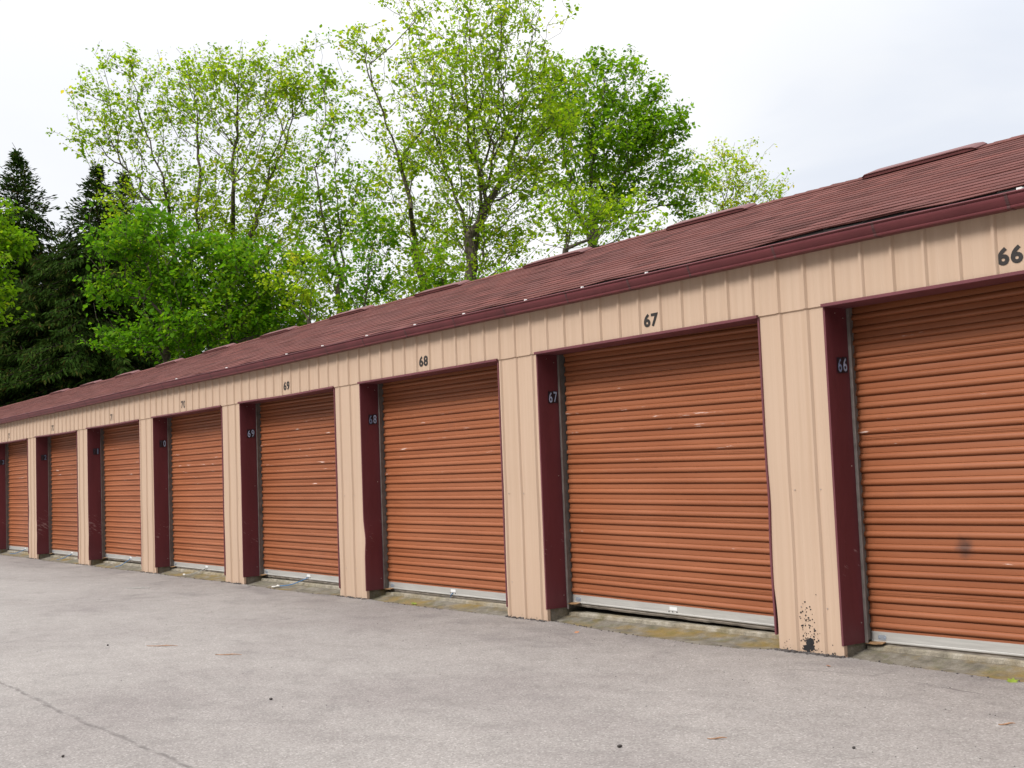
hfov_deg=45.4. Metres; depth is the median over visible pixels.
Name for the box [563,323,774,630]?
roll up door
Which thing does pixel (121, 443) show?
roll up door
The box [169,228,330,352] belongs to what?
maple tree
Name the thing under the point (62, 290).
spruce tree
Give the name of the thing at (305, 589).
concrete apron
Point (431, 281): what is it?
sapling
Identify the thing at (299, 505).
roll up door
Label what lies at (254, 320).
spruce tree
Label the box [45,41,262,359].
maple tree
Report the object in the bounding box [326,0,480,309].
maple tree
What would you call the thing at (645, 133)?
maple tree
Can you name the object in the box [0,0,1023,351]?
sky
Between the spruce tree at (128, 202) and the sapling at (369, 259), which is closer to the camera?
the sapling at (369, 259)
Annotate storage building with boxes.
[0,134,1023,666]
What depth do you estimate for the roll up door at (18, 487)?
24.49 m
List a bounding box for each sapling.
[330,191,411,308]
[389,237,512,298]
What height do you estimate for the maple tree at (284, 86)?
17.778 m
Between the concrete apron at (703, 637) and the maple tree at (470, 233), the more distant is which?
the maple tree at (470, 233)
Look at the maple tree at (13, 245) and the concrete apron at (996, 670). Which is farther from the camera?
the maple tree at (13, 245)
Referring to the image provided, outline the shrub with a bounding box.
[253,244,350,323]
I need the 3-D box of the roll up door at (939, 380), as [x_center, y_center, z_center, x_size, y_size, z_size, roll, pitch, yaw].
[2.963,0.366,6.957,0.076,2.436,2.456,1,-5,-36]
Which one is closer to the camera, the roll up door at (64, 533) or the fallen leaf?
the fallen leaf
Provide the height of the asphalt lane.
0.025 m
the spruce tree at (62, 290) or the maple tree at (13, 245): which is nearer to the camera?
the maple tree at (13, 245)
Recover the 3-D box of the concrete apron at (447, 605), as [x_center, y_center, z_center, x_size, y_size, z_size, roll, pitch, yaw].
[-0.800,2.103,11.589,0.560,0.038,2.520,1,-5,-36]
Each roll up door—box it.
[8,441,27,553]
[49,433,77,559]
[103,423,140,566]
[171,410,223,574]
[260,391,338,586]
[382,365,505,603]
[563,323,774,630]
[851,280,1023,659]
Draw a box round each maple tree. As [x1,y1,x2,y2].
[0,197,38,326]
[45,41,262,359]
[72,199,268,363]
[166,34,347,344]
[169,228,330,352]
[266,24,397,321]
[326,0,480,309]
[380,0,608,285]
[509,44,719,247]
[521,174,674,253]
[681,136,794,218]
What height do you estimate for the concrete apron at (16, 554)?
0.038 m
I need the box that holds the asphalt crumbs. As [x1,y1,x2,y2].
[0,554,1019,766]
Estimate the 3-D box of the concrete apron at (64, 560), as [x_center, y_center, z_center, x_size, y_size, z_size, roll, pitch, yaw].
[-7.988,3.090,21.388,0.560,0.038,2.520,1,-5,-36]
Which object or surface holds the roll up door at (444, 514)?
in the storage building
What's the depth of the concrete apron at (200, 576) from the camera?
16.61 m
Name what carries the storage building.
on the ground
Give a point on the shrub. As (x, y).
(308, 299)
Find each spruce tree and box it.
[0,143,91,406]
[0,159,189,406]
[34,164,217,383]
[197,266,323,350]
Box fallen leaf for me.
[1006,678,1017,682]
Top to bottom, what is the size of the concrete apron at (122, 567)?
0.038 m
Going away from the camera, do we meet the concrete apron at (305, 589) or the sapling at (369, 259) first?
the concrete apron at (305, 589)
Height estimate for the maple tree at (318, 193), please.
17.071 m
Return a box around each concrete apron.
[0,552,28,557]
[40,557,78,563]
[93,563,141,570]
[160,570,225,580]
[247,580,339,594]
[371,595,507,615]
[552,615,779,648]
[850,649,1023,681]
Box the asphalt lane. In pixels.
[0,555,1023,767]
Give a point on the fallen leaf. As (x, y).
(1012, 680)
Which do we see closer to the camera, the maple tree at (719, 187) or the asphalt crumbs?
the asphalt crumbs
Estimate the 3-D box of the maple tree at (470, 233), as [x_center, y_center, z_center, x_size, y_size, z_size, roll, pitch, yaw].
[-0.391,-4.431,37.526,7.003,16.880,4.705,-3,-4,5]
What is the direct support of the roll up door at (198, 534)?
in the storage building
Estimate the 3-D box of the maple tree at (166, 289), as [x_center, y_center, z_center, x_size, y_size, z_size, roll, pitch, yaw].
[-10.865,-0.707,39.664,6.214,10.569,4.684,-2,-4,4]
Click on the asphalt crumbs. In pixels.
(805, 652)
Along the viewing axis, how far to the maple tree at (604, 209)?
34.30 m
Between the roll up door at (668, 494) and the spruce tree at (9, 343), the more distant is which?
the spruce tree at (9, 343)

